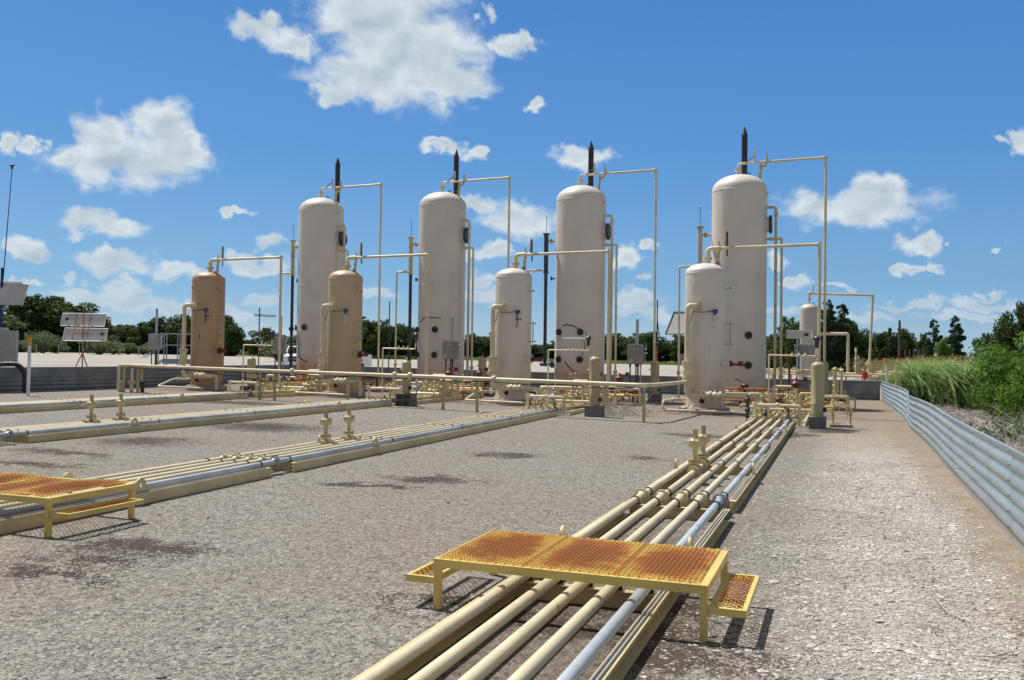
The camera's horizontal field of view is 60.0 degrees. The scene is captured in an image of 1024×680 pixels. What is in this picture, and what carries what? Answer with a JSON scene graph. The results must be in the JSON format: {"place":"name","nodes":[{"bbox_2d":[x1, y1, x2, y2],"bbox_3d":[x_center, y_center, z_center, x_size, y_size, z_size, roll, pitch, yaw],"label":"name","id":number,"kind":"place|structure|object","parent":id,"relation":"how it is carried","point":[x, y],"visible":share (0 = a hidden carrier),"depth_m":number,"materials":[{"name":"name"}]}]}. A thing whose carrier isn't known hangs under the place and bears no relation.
{"place":"outdoors","nodes":[
{"label":"outdoors","id":0,"kind":"place"},
{"bbox_2d":[71,352,682,365],"bbox_3d":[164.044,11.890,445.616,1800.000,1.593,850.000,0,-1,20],"label":"grass field","id":1,"kind":"structure","parent":0,"point":[416,359],"depth_m":214.77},
{"bbox_2d":[2,313,51,340],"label":"oak tree","id":2,"kind":"object","parent":1,"relation":"on","point":[10,321],"visible":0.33,"depth_m":158.16,"materials":[{"name":"green plant"}]},
{"bbox_2d":[3,293,80,340],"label":"oak tree","id":3,"kind":"object","parent":1,"relation":"on","point":[27,303],"visible":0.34,"depth_m":165.48,"materials":[{"name":"green plant"}]},
{"bbox_2d":[13,295,100,351],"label":"oak tree","id":4,"kind":"object","parent":1,"relation":"on","point":[50,303],"visible":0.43,"depth_m":166.13,"materials":[{"name":"green plant"}]},
{"bbox_2d":[53,306,94,351],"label":"oak tree","id":5,"kind":"object","parent":1,"relation":"on","point":[74,309],"visible":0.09,"depth_m":168.12,"materials":[{"name":"green plant"}]},
{"bbox_2d":[71,316,117,352],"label":"oak tree","id":6,"kind":"object","parent":1,"relation":"on","point":[108,324],"visible":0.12,"depth_m":169.37,"materials":[{"name":"green plant"}]},
{"bbox_2d":[105,324,144,352],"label":"oak tree","id":7,"kind":"object","parent":1,"relation":"on","point":[118,331],"visible":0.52,"depth_m":171.52,"materials":[{"name":"green plant"}]},
{"bbox_2d":[126,322,167,353],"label":"oak tree","id":8,"kind":"object","parent":1,"relation":"on","point":[146,329],"visible":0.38,"depth_m":174.29,"materials":[{"name":"green plant"}]},
{"bbox_2d":[142,316,179,353],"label":"oak tree","id":9,"kind":"object","parent":1,"relation":"on","point":[161,320],"visible":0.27,"depth_m":176.93,"materials":[{"name":"green plant"}]},
{"bbox_2d":[152,322,190,354],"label":"oak tree","id":10,"kind":"object","parent":1,"relation":"on","point":[173,339],"visible":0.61,"depth_m":175.83,"materials":[{"name":"green plant"}]},
{"bbox_2d":[166,314,190,353],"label":"oak tree","id":11,"kind":"object","parent":1,"relation":"on","point":[177,319],"visible":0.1,"depth_m":182.03,"materials":[{"name":"green plant"}]},
{"bbox_2d":[362,319,388,358],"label":"oak tree","id":12,"kind":"object","parent":1,"relation":"on","point":[370,345],"visible":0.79,"depth_m":190.65,"materials":[{"name":"green plant"}]},
{"bbox_2d":[366,319,394,358],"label":"oak tree","id":13,"kind":"object","parent":1,"relation":"on","point":[383,339],"visible":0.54,"depth_m":192.04,"materials":[{"name":"green plant"}]},
{"bbox_2d":[384,325,406,358],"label":"oak tree","id":14,"kind":"object","parent":1,"relation":"on","point":[401,331],"visible":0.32,"depth_m":197.62,"materials":[{"name":"green plant"}]},
{"bbox_2d":[393,326,416,358],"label":"oak tree","id":15,"kind":"object","parent":1,"relation":"on","point":[405,341],"visible":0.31,"depth_m":196.84,"materials":[{"name":"green plant"}]},
{"bbox_2d":[47,348,903,386],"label":"edge grass","id":16,"kind":"structure","parent":1,"relation":"on","point":[890,381],"depth_m":188.11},
{"bbox_2d":[464,333,489,357],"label":"oak tree","id":17,"kind":"object","parent":1,"relation":"on","point":[481,340],"visible":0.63,"depth_m":316.11,"materials":[{"name":"green plant"}]},
{"bbox_2d":[604,332,627,360],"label":"oak tree","id":18,"kind":"object","parent":1,"relation":"on","point":[620,356],"visible":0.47,"depth_m":341.62,"materials":[{"name":"green plant"}]},
{"bbox_2d":[629,331,670,361],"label":"oak tree","id":19,"kind":"object","parent":1,"relation":"on","point":[646,338],"visible":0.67,"depth_m":305.23,"materials":[{"name":"green plant"}]},
{"bbox_2d":[664,335,684,362],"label":"oak tree","id":20,"kind":"object","parent":1,"relation":"on","point":[673,344],"visible":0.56,"depth_m":303.77,"materials":[{"name":"green plant"}]},
{"bbox_2d":[866,331,897,366],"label":"oak tree","id":21,"kind":"object","parent":1,"relation":"on","point":[879,340],"visible":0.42,"depth_m":108.19,"materials":[{"name":"green plant"}]},
{"bbox_2d":[880,327,901,364],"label":"cedar tree","id":22,"kind":"object","parent":1,"relation":"on","point":[890,348],"visible":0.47,"depth_m":100.82,"materials":[{"name":"green plant"}]},
{"bbox_2d":[883,328,917,358],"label":"oak tree","id":23,"kind":"object","parent":1,"relation":"on","point":[905,338],"visible":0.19,"depth_m":107.39,"materials":[{"name":"green plant"}]},
{"bbox_2d":[843,354,1021,390],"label":"seed grass","id":24,"kind":"structure","parent":1,"relation":"on","point":[889,362],"depth_m":52.59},
{"bbox_2d":[922,319,942,357],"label":"cedar tree","id":25,"kind":"object","parent":1,"relation":"on","point":[929,347],"visible":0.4,"depth_m":85.64,"materials":[{"name":"green plant"}]},
{"bbox_2d":[931,336,955,357],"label":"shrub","id":26,"kind":"object","parent":1,"relation":"on","point":[945,350],"visible":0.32,"depth_m":78.80,"materials":[{"name":"green plant"}]},
{"bbox_2d":[945,315,966,357],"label":"cedar tree","id":27,"kind":"object","parent":1,"relation":"on","point":[956,338],"visible":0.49,"depth_m":80.26,"materials":[{"name":"green plant"}]},
{"bbox_2d":[970,332,992,356],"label":"oak tree","id":28,"kind":"object","parent":1,"relation":"on","point":[984,337],"visible":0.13,"depth_m":87.97,"materials":[{"name":"green plant"}]},
{"bbox_2d":[989,300,1023,356],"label":"oak tree","id":29,"kind":"object","parent":1,"relation":"on","point":[1005,334],"visible":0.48,"depth_m":44.88,"materials":[{"name":"green plant"}]},
{"bbox_2d":[0,351,1023,679],"bbox_3d":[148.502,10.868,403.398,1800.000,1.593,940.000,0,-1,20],"label":"ground","id":30,"kind":"structure","parent":0,"point":[904,443],"depth_m":8.19,"materials":[{"name":"gravel"}]},
{"bbox_2d":[0,362,26,391],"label":"pipe","id":31,"kind":"object","parent":30,"relation":"on","point":[21,368],"visible":0.97,"depth_m":30.66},
{"bbox_2d":[0,164,28,361],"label":"monitoring station","id":32,"kind":"object","parent":30,"relation":"on","point":[13,293],"visible":0.99,"depth_m":37.13,"materials":[{"name":"metal"}]},
{"bbox_2d":[26,337,31,395],"bbox_3d":[-15.887,0.872,29.170,0.136,1.971,0.134,0,-1,20],"label":"marker post","id":33,"kind":"object","parent":30,"relation":"on","point":[29,344],"visible":0.88,"depth_m":29.13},
{"bbox_2d":[20,330,62,352],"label":"shrub","id":34,"kind":"object","parent":30,"relation":"on","point":[43,342],"visible":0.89,"depth_m":145.62,"materials":[{"name":"green plant"}]},
{"bbox_2d":[0,472,143,536],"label":"step platform","id":35,"kind":"structure","parent":30,"relation":"on","point":[18,487],"depth_m":8.54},
{"bbox_2d":[60,311,107,366],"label":"solar panel stand","id":36,"kind":"object","parent":30,"relation":"on","point":[83,334],"visible":0.92,"depth_m":65.97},
{"bbox_2d":[76,335,124,354],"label":"shrub","id":37,"kind":"object","parent":30,"relation":"on","point":[92,345],"visible":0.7,"depth_m":144.93,"materials":[{"name":"green plant"}]},
{"bbox_2d":[0,390,251,413],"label":"pipe skid","id":38,"kind":"object","parent":30,"relation":"on","point":[31,406],"visible":0.98,"depth_m":25.51,"materials":[{"name":"beige metal"}]},
{"bbox_2d":[0,453,279,534],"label":"pipe skid","id":39,"kind":"object","parent":30,"relation":"on","point":[234,469],"visible":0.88,"depth_m":10.54,"materials":[{"name":"metal"}]},
{"bbox_2d":[0,365,295,392],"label":"containment wall","id":40,"kind":"structure","parent":30,"relation":"on","point":[66,378],"depth_m":33.99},
{"bbox_2d":[148,309,162,364],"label":"control box","id":41,"kind":"object","parent":30,"relation":"on","point":[155,341],"visible":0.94,"depth_m":41.95,"materials":[{"name":"metal"}]},
{"bbox_2d":[141,333,190,365],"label":"metal stairs","id":42,"kind":"structure","parent":30,"relation":"on","point":[166,361],"depth_m":56.47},
{"bbox_2d":[0,393,393,442],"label":"pipe skid","id":43,"kind":"object","parent":30,"relation":"on","point":[120,424],"visible":0.98,"depth_m":18.79,"materials":[{"name":"beige metal"}]},
{"bbox_2d":[186,385,226,389],"bbox_3d":[-12.572,1.999,36.502,1.557,0.270,1.557,0,-1,20],"label":"concrete pad","id":44,"kind":"object","parent":30,"relation":"on","point":[224,387],"visible":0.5,"depth_m":35.85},
{"bbox_2d":[158,246,282,389],"bbox_3d":[-11.588,-0.945,35.766,4.803,5.852,2.239,0,-1,20],"label":"separator vessel","id":45,"kind":"object","parent":44,"relation":"on","point":[206,305],"visible":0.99,"depth_m":35.95,"materials":[{"name":"metal"}]},
{"bbox_2d":[224,315,244,355],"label":"oak tree","id":46,"kind":"object","parent":30,"relation":"on","point":[231,325],"visible":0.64,"depth_m":170.39,"materials":[{"name":"green plant"}]},
{"bbox_2d":[246,327,277,356],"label":"oak tree","id":47,"kind":"object","parent":30,"relation":"on","point":[265,334],"visible":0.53,"depth_m":176.88,"materials":[{"name":"green plant"}]},
{"bbox_2d":[272,316,287,377],"bbox_3d":[-10.243,0.532,39.241,0.780,3.200,0.320,0,-1,20],"label":"control box","id":48,"kind":"object","parent":30,"relation":"on","point":[284,344],"visible":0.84,"depth_m":39.19,"materials":[{"name":"metal"}]},
{"bbox_2d":[282,225,297,381],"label":"standpipe","id":49,"kind":"object","parent":30,"relation":"on","point":[291,327],"visible":0.74,"depth_m":41.63,"materials":[{"name":"metal"}]},
{"bbox_2d":[227,326,416,397],"bbox_3d":[-7.981,0.871,35.588,5.060,2.522,9.828,0,-1,20],"label":"manifold","id":50,"kind":"object","parent":30,"relation":"on","point":[289,390],"visible":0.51,"depth_m":33.56,"materials":[{"name":"beige metal"}]},
{"bbox_2d":[294,158,382,385],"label":"heater treater","id":51,"kind":"object","parent":30,"relation":"on","point":[322,239],"visible":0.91,"depth_m":40.83,"materials":[{"name":"metal"}]},
{"bbox_2d":[322,391,365,396],"bbox_3d":[-6.490,2.112,34.208,1.557,0.270,1.557,0,-1,20],"label":"concrete pad","id":52,"kind":"object","parent":30,"relation":"on","point":[354,394],"visible":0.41,"depth_m":33.57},
{"bbox_2d":[295,243,429,395],"bbox_3d":[-5.507,-0.831,33.471,4.803,5.852,2.239,0,-1,20],"label":"separator vessel","id":53,"kind":"object","parent":52,"relation":"on","point":[344,353],"visible":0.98,"depth_m":33.66,"materials":[{"name":"metal"}]},
{"bbox_2d":[224,406,557,471],"bbox_3d":[-1.437,1.671,19.415,1.140,0.750,14.414,0,-1,19],"label":"pipe skid","id":54,"kind":"object","parent":30,"relation":"on","point":[374,443],"visible":0.88,"depth_m":15.73,"materials":[{"name":"beige metal"}]},
{"bbox_2d":[117,364,687,422],"bbox_3d":[-5.016,1.623,29.340,20.783,1.378,4.644,0,-1,20],"label":"elevated pipeline","id":55,"kind":"object","parent":30,"relation":"on","point":[393,375],"visible":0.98,"depth_m":28.40,"materials":[{"name":"metal"}]},
{"bbox_2d":[395,400,416,406],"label":"concrete block","id":56,"kind":"structure","parent":30,"relation":"on","point":[408,403],"depth_m":28.56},
{"bbox_2d":[395,393,416,399],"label":"concrete block","id":57,"kind":"structure","parent":56,"relation":"on","point":[405,396],"depth_m":28.57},
{"bbox_2d":[400,357,411,392],"bbox_3d":[-3.428,1.142,28.734,0.429,1.170,0.306,0,-1,20],"label":"block mounted cylinder","id":58,"kind":"object","parent":57,"relation":"on","point":[406,383],"visible":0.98,"depth_m":28.60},
{"bbox_2d":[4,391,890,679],"bbox_3d":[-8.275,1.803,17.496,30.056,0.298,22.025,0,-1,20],"label":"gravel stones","id":59,"kind":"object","parent":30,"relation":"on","point":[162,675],"visible":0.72,"depth_m":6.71,"materials":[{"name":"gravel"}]},
{"bbox_2d":[366,328,535,403],"bbox_3d":[-2.801,0.970,33.402,5.001,2.522,9.766,0,-1,19],"label":"manifold","id":60,"kind":"object","parent":30,"relation":"on","point":[432,392],"visible":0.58,"depth_m":31.99,"materials":[{"name":"beige metal"}]},
{"bbox_2d":[442,318,460,384],"bbox_3d":[-2.456,0.679,36.371,0.820,3.200,0.320,0,-1,20],"label":"control box","id":61,"kind":"object","parent":30,"relation":"on","point":[450,349],"visible":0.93,"depth_m":36.31,"materials":[{"name":"metal"}]},
{"bbox_2d":[443,342,455,358],"bbox_3d":[-2.576,0.425,36.272,0.580,0.660,0.020,0,-1,20],"label":"door","id":62,"kind":"structure","parent":61,"relation":"in","point":[449,348],"depth_m":36.27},
{"bbox_2d":[415,149,510,388],"bbox_3d":[-2.421,-3.300,38.958,4.161,11.020,2.463,0,-2,44],"label":"heater treater","id":63,"kind":"object","parent":30,"relation":"on","point":[444,235],"visible":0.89,"depth_m":38.62,"materials":[{"name":"metal"}]},
{"bbox_2d":[393,220,418,381],"bbox_3d":[-4.593,-1.618,39.516,1.325,7.420,0.450,1,-1,0],"label":"standpipe","id":64,"kind":"object","parent":63,"relation":"attached to","point":[409,329],"visible":0.95,"depth_m":39.41,"materials":[{"name":"metal"}]},
{"bbox_2d":[489,398,535,404],"bbox_3d":[0.004,2.234,31.761,1.557,0.270,1.557,0,-1,20],"label":"concrete pad","id":65,"kind":"object","parent":30,"relation":"on","point":[524,400],"visible":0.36,"depth_m":31.08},
{"bbox_2d":[465,238,610,405],"bbox_3d":[0.833,-0.705,30.668,4.475,5.879,2.574,0,-1,31],"label":"separator vessel","id":66,"kind":"object","parent":65,"relation":"on","point":[510,356],"visible":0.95,"depth_m":31.20,"materials":[{"name":"metal"}]},
{"bbox_2d":[351,488,729,679],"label":"pipe skid","id":67,"kind":"object","parent":30,"relation":"on","point":[410,657],"visible":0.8,"depth_m":5.35,"materials":[{"name":"metal"}]},
{"bbox_2d":[406,530,758,642],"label":"step platform","id":68,"kind":"structure","parent":30,"relation":"on","point":[684,565],"depth_m":5.93,"materials":[{"name":"metal"}]},
{"bbox_2d":[525,331,642,414],"bbox_3d":[2.164,1.054,30.656,3.951,2.522,9.665,0,-1,19],"label":"manifold","id":69,"kind":"object","parent":30,"relation":"on","point":[577,396],"visible":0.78,"depth_m":29.03,"materials":[{"name":"beige metal"}]},
{"bbox_2d":[584,405,604,416],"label":"concrete block","id":70,"kind":"structure","parent":30,"relation":"on","point":[594,411],"depth_m":25.74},
{"bbox_2d":[587,353,601,405],"bbox_3d":[2.416,1.146,25.913,0.373,1.540,0.390,1,-1,-19],"label":"block mounted cylinder","id":71,"kind":"object","parent":70,"relation":"on","point":[594,370],"visible":1,"depth_m":25.80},
{"bbox_2d":[551,141,657,394],"bbox_3d":[3.568,-3.189,36.644,4.161,11.020,2.463,0,-2,44],"label":"heater treater","id":72,"kind":"object","parent":30,"relation":"on","point":[581,223],"visible":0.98,"depth_m":36.29,"materials":[{"name":"metal"}]},
{"bbox_2d":[528,216,555,367],"bbox_3d":[1.307,-1.505,37.357,1.404,7.420,0.627,0,-1,20],"label":"standpipe","id":73,"kind":"object","parent":72,"relation":"attached to","point":[545,272],"visible":0.84,"depth_m":37.09,"materials":[{"name":"metal"}]},
{"bbox_2d":[360,366,879,399],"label":"containment wall","id":74,"kind":"structure","parent":30,"relation":"on","point":[863,389],"depth_m":42.88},
{"bbox_2d":[580,395,665,416],"bbox_3d":[3.396,1.921,26.690,2.698,0.674,2.079,0,-1,20],"label":"dry weed","id":75,"kind":"object","parent":30,"relation":"on","point":[621,409],"visible":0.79,"depth_m":26.57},
{"bbox_2d":[627,319,647,403],"bbox_3d":[4.769,0.815,33.708,0.780,3.200,0.320,0,-1,20],"label":"control box","id":76,"kind":"object","parent":30,"relation":"on","point":[635,354],"visible":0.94,"depth_m":33.66,"materials":[{"name":"metal"}]},
{"bbox_2d":[628,346,641,363],"bbox_3d":[4.648,0.561,33.609,0.540,0.660,0.020,0,-1,20],"label":"door","id":77,"kind":"structure","parent":76,"relation":"in","point":[634,352],"depth_m":33.60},
{"bbox_2d":[647,394,661,402],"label":"concrete block","id":78,"kind":"structure","parent":30,"relation":"on","point":[656,397],"depth_m":34.57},
{"bbox_2d":[648,358,660,393],"bbox_3d":[5.595,1.408,34.754,0.385,1.430,0.397,1,-1,-18],"label":"block mounted cylinder","id":79,"kind":"object","parent":78,"relation":"on","point":[654,369],"visible":0.83,"depth_m":34.63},
{"bbox_2d":[665,311,684,362],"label":"solar panel stand","id":80,"kind":"object","parent":30,"relation":"on","point":[672,328],"visible":0.35,"depth_m":45.79,"materials":[{"name":"metal"}]},
{"bbox_2d":[679,406,729,413],"bbox_3d":[6.244,2.317,28.768,1.557,0.270,1.557,0,-1,20],"label":"concrete pad","id":81,"kind":"object","parent":30,"relation":"on","point":[722,409],"visible":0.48,"depth_m":28.11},
{"bbox_2d":[661,230,821,416],"bbox_3d":[7.115,-0.622,27.651,4.378,5.879,2.574,0,-1,31],"label":"separator vessel","id":82,"kind":"object","parent":81,"relation":"on","point":[705,363],"visible":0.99,"depth_m":28.21,"materials":[{"name":"metal"}]},
{"bbox_2d":[638,416,793,512],"bbox_3d":[4.349,1.711,16.568,1.140,0.750,14.414,0,-1,20],"label":"pipe skid","id":83,"kind":"object","parent":30,"relation":"on","point":[696,465],"visible":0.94,"depth_m":12.88,"materials":[{"name":"beige metal"}]},
{"bbox_2d":[726,402,751,405],"bbox_3d":[8.719,2.484,34.248,2.365,0.220,2.365,0,-1,31],"label":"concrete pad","id":84,"kind":"object","parent":30,"relation":"on","point":[731,404],"visible":0.12,"depth_m":33.13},
{"bbox_2d":[711,127,826,402],"bbox_3d":[9.641,-3.105,34.254,3.865,11.020,2.925,1,-1,-12],"label":"heater treater","id":85,"kind":"object","parent":84,"relation":"on","point":[740,207],"visible":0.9,"depth_m":33.42,"materials":[{"name":"metal"}]},
{"bbox_2d":[676,207,711,397],"bbox_3d":[7.202,-1.434,34.424,1.527,7.420,0.447,1,-1,3],"label":"standpipe","id":86,"kind":"object","parent":85,"relation":"attached to","point":[700,246],"visible":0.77,"depth_m":34.49,"materials":[{"name":"metal"}]},
{"bbox_2d":[766,333,786,368],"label":"oak tree","id":87,"kind":"object","parent":30,"relation":"on","point":[770,343],"visible":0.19,"depth_m":162.35,"materials":[{"name":"green plant"}]},
{"bbox_2d":[776,316,799,368],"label":"oak tree","id":88,"kind":"object","parent":30,"relation":"on","point":[785,321],"visible":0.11,"depth_m":124.22,"materials":[{"name":"green plant"}]},
{"bbox_2d":[724,330,855,425],"bbox_3d":[8.391,1.101,27.842,4.660,2.522,10.014,0,-1,20],"label":"manifold","id":89,"kind":"object","parent":30,"relation":"on","point":[794,402],"visible":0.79,"depth_m":26.25,"materials":[{"name":"beige metal"}]},
{"bbox_2d":[786,330,816,378],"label":"solar panel stand","id":90,"kind":"object","parent":30,"relation":"on","point":[809,349],"visible":0.73,"depth_m":47.41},
{"bbox_2d":[782,318,822,368],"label":"oak tree","id":91,"kind":"object","parent":30,"relation":"on","point":[789,343],"visible":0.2,"depth_m":118.47,"materials":[{"name":"green plant"}]},
{"bbox_2d":[809,416,825,428],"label":"concrete block","id":92,"kind":"structure","parent":30,"relation":"on","point":[817,422],"depth_m":22.41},
{"bbox_2d":[808,358,826,416],"bbox_3d":[7.792,1.201,22.600,0.373,1.500,0.390,1,-1,-19],"label":"block mounted cylinder","id":93,"kind":"object","parent":92,"relation":"on","point":[818,407],"visible":1,"depth_m":22.49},
{"bbox_2d":[802,367,843,398],"bbox_3d":[13.814,1.947,40.036,2.175,1.460,0.455,0,-1,20],"label":"pipe riser","id":94,"kind":"object","parent":30,"relation":"on","point":[834,369],"visible":0.62,"depth_m":39.82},
{"bbox_2d":[821,299,845,370],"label":"cedar tree","id":95,"kind":"object","parent":30,"relation":"on","point":[830,327],"visible":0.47,"depth_m":103.04,"materials":[{"name":"green plant"}]},
{"bbox_2d":[800,285,873,378],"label":"separator vessel","id":96,"kind":"object","parent":30,"relation":"on","point":[808,315],"visible":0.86,"depth_m":50.78,"materials":[{"name":"metal"}]},
{"bbox_2d":[827,403,852,427],"bbox_3d":[8.381,1.962,23.137,0.970,0.656,0.160,0,-1,20],"label":"drip assembly","id":97,"kind":"object","parent":30,"relation":"on","point":[839,424],"visible":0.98,"depth_m":23.01,"materials":[{"name":"metal"}]},
{"bbox_2d":[821,303,866,374],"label":"cedar tree","id":98,"kind":"object","parent":30,"relation":"on","point":[842,327],"visible":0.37,"depth_m":104.68,"materials":[{"name":"green plant"}]},
{"bbox_2d":[766,347,936,386],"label":"outside manifold","id":99,"kind":"object","parent":30,"relation":"on","point":[863,374],"visible":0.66,"depth_m":46.57,"materials":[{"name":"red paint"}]},
{"bbox_2d":[834,318,872,372],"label":"oak tree","id":100,"kind":"object","parent":30,"relation":"on","point":[861,342],"visible":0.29,"depth_m":106.19,"materials":[{"name":"green plant"}]},
{"bbox_2d":[881,381,1023,553],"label":"containment wall","id":101,"kind":"structure","parent":30,"relation":"on","point":[988,474],"depth_m":11.02,"materials":[{"name":"metal"}]},
{"bbox_2d":[0,0,1023,361],"label":"sky","id":102,"kind":"structure","parent":0,"point":[143,139],"materials":[{"name":"blue"}]},
{"label":"brush ground","id":103,"kind":"structure","parent":0,"visible":0},
{"bbox_2d":[865,357,1021,412],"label":"cane grass","id":104,"kind":"structure","parent":103,"relation":"on","point":[951,382],"depth_m":31.39,"materials":[{"name":"green plant"}]},
{"bbox_2d":[884,402,1023,468],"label":"dead brush","id":105,"kind":"object","parent":103,"relation":"on","point":[964,414],"visible":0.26,"depth_m":24.52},
{"bbox_2d":[932,389,1023,451],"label":"dead branches","id":106,"kind":"object","parent":103,"relation":"on","point":[1018,440],"visible":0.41,"depth_m":15.97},
{"bbox_2d":[962,339,1023,369],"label":"bush","id":107,"kind":"object","parent":103,"relation":"on","point":[991,349],"depth_m":33.18,"materials":[{"name":"green plant"}]},
{"bbox_2d":[966,332,1023,422],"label":"bush","id":108,"kind":"object","parent":103,"relation":"on","point":[1000,390],"visible":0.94,"depth_m":24.52,"materials":[{"name":"green plant"}]},
{"bbox_2d":[967,409,1023,444],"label":"bush","id":109,"kind":"object","parent":103,"relation":"on","point":[1014,426],"visible":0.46,"depth_m":17.25,"materials":[{"name":"green plant"}]},
{"bbox_3d":[-9.490,1.960,32.224,0.600,0.186,0.500,0,-1,20],"label":"concrete block","id":110,"kind":"object","parent":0,"visible":0},
{"bbox_2d":[240,386,258,390],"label":"concrete block","id":111,"kind":"structure","parent":110,"relation":"on","point":[252,388],"depth_m":32.07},
{"bbox_2d":[246,354,255,385],"bbox_3d":[-9.488,1.088,32.245,0.429,1.150,0.306,0,-1,20],"label":"block mounted cylinder","id":112,"kind":"object","parent":111,"relation":"on","point":[251,361],"visible":0.84,"depth_m":32.12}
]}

